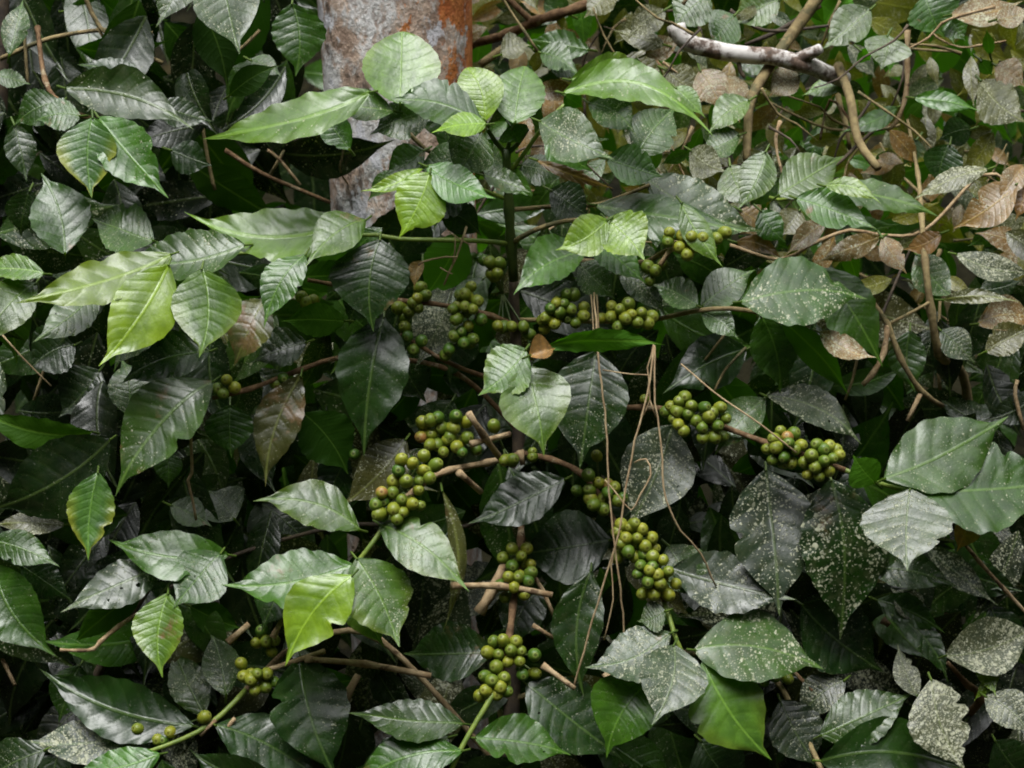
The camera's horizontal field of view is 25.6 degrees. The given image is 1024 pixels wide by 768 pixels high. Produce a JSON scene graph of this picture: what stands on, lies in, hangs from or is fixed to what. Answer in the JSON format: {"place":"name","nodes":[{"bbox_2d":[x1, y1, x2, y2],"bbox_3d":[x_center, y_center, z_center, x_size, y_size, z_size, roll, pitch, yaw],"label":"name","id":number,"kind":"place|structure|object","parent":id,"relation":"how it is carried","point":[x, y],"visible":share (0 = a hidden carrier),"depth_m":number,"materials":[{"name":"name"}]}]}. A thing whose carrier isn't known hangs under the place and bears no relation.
{"place":"outdoors","nodes":[
{"label":"outdoors","id":0,"kind":"place"},
{"bbox_2d":[0,0,1023,767],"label":"ground","id":1,"kind":"structure","parent":0,"point":[964,274],"depth_m":6.01,"materials":[{"name":"soil"}]},
{"bbox_2d":[0,448,315,767],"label":"coffee bush","id":2,"kind":"object","parent":1,"relation":"on","point":[67,713],"visible":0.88,"depth_m":3.08,"materials":[{"name":"green plant"}]},
{"bbox_2d":[60,612,136,652],"bbox_3d":[-0.556,0.342,3.068,0.119,0.038,0.036,-7,12,-34],"label":"dead twig","id":3,"kind":"object","parent":2,"relation":"attached to","point":[101,640],"visible":0.95,"depth_m":3.05,"materials":[{"name":"beige wood"}]},
{"bbox_2d":[0,0,394,607],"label":"coffee bush","id":4,"kind":"object","parent":1,"relation":"on","point":[66,426],"visible":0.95,"depth_m":3.30,"materials":[{"name":"green plant"}]},
{"bbox_2d":[2,335,51,385],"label":"dry vine","id":5,"kind":"object","parent":4,"relation":"attached to","point":[24,359],"visible":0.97,"depth_m":3.17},
{"bbox_2d":[32,371,44,400],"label":"dead twig","id":6,"kind":"object","parent":4,"relation":"attached to","point":[38,385],"visible":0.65,"depth_m":3.21,"materials":[{"name":"brown wood"}]},
{"bbox_2d":[317,0,488,748],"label":"tree","id":7,"kind":"object","parent":1,"relation":"on","point":[357,30],"visible":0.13,"depth_m":3.45,"materials":[{"name":"brown plant"}]},
{"bbox_2d":[339,149,347,184],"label":"dry vine","id":8,"kind":"object","parent":7,"relation":"hanging from","point":[344,179],"visible":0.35,"depth_m":3.43,"materials":[{"name":"brown plant"}]},
{"bbox_2d":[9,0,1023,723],"bbox_3d":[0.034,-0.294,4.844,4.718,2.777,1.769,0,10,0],"label":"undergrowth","id":9,"kind":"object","parent":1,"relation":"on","point":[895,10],"visible":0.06,"depth_m":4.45,"materials":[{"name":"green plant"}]},
{"bbox_2d":[17,31,1023,767],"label":"coffee bush","id":10,"kind":"object","parent":1,"relation":"on","point":[405,593],"visible":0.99,"depth_m":3.08,"materials":[{"name":"green plant"}]},
{"bbox_2d":[187,437,196,520],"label":"dead twig","id":11,"kind":"object","parent":10,"relation":"hanging from","point":[189,478],"visible":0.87,"depth_m":3.10,"materials":[{"name":"brown wood"}]},
{"bbox_2d":[409,253,423,287],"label":"dead leaf","id":12,"kind":"object","parent":10,"relation":"attached to","point":[416,270],"visible":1,"depth_m":3.06,"materials":[{"name":"brown plant"}]},
{"bbox_2d":[418,226,469,284],"bbox_3d":[-0.093,-0.173,3.063,0.076,0.081,0.021,-4,11,-20],"label":"dry vine","id":13,"kind":"object","parent":10,"relation":"attached to","point":[453,256],"visible":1,"depth_m":3.07,"materials":[{"name":"brown plant"}]},
{"bbox_2d":[521,334,554,359],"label":"dead leaf","id":14,"kind":"object","parent":10,"relation":"on","point":[541,347],"visible":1,"depth_m":2.96,"materials":[{"name":"brown plant"}]},
{"bbox_2d":[590,294,598,329],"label":"dry vine","id":15,"kind":"object","parent":10,"relation":"attached to","point":[597,311],"visible":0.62,"depth_m":3.04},
{"bbox_2d":[593,292,624,632],"bbox_3d":[0.126,0.131,3.045,0.017,0.501,0.104,-4,11,-24],"label":"dry vine","id":16,"kind":"object","parent":10,"relation":"hanging from","point":[608,467],"visible":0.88,"depth_m":3.02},
{"bbox_2d":[603,553,614,639],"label":"dry vine","id":17,"kind":"object","parent":10,"relation":"hanging from","point":[612,599],"visible":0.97,"depth_m":3.04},
{"bbox_2d":[574,347,653,684],"bbox_3d":[0.145,0.184,3.027,0.127,0.464,0.035,-6,12,-29],"label":"dry vine","id":18,"kind":"object","parent":10,"relation":"attached to","point":[623,503],"visible":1,"depth_m":3.02,"materials":[{"name":"brown plant"}]},
{"bbox_2d":[603,369,651,510],"bbox_3d":[0.153,0.076,3.035,0.076,0.185,0.042,3,11,18],"label":"dry vine","id":19,"kind":"object","parent":10,"relation":"attached to","point":[636,460],"visible":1,"depth_m":3.03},
{"bbox_2d":[643,345,655,417],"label":"dry vine","id":20,"kind":"object","parent":10,"relation":"attached to","point":[649,389],"visible":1,"depth_m":3.03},
{"bbox_2d":[653,345,716,586],"bbox_3d":[0.235,0.115,3.035,0.089,0.331,0.048,0,10,0],"label":"dry vine","id":21,"kind":"object","parent":10,"relation":"attached to","point":[693,544],"visible":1,"depth_m":3.02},
{"bbox_2d":[704,335,746,391],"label":"dead twig","id":22,"kind":"object","parent":10,"relation":"attached to","point":[729,364],"visible":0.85,"depth_m":3.10,"materials":[{"name":"brown wood"}]},
{"bbox_2d":[681,363,795,452],"bbox_3d":[0.302,0.034,3.026,0.162,0.114,0.022,3,11,18],"label":"dry vine","id":23,"kind":"object","parent":10,"relation":"attached to","point":[753,419],"visible":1,"depth_m":3.02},
{"bbox_2d":[954,524,980,550],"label":"dead leaf","id":24,"kind":"object","parent":10,"relation":"hanging from","point":[963,537],"visible":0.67,"depth_m":3.04,"materials":[{"name":"brown plant"}]},
{"bbox_2d":[470,0,1023,614],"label":"withered shrub","id":25,"kind":"object","parent":1,"relation":"on","point":[986,322],"visible":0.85,"depth_m":3.42,"materials":[{"name":"green plant"}]},
{"bbox_2d":[667,22,850,87],"bbox_3d":[0.379,-0.502,3.440,0.286,0.101,0.070,0,10,0],"label":"broken branch","id":26,"kind":"object","parent":25,"relation":"on","point":[805,61],"visible":0.94,"depth_m":3.42,"materials":[{"name":"white plant"}]},
{"bbox_2d":[1014,186,1023,220],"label":"dead leaf","id":27,"kind":"object","parent":25,"relation":"hanging from","point":[1019,206],"visible":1,"depth_m":3.24,"materials":[{"name":"brown plant"}]},
{"bbox_2d":[690,489,1023,767],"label":"coffee bush","id":28,"kind":"object","parent":1,"relation":"on","point":[957,679],"visible":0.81,"depth_m":3.09,"materials":[{"name":"green plant"}]},
{"bbox_2d":[964,545,1023,612],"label":"dead twig","id":29,"kind":"object","parent":28,"relation":"attached to","point":[1005,590],"visible":0.85,"depth_m":3.11,"materials":[{"name":"beige wood"}]}
]}

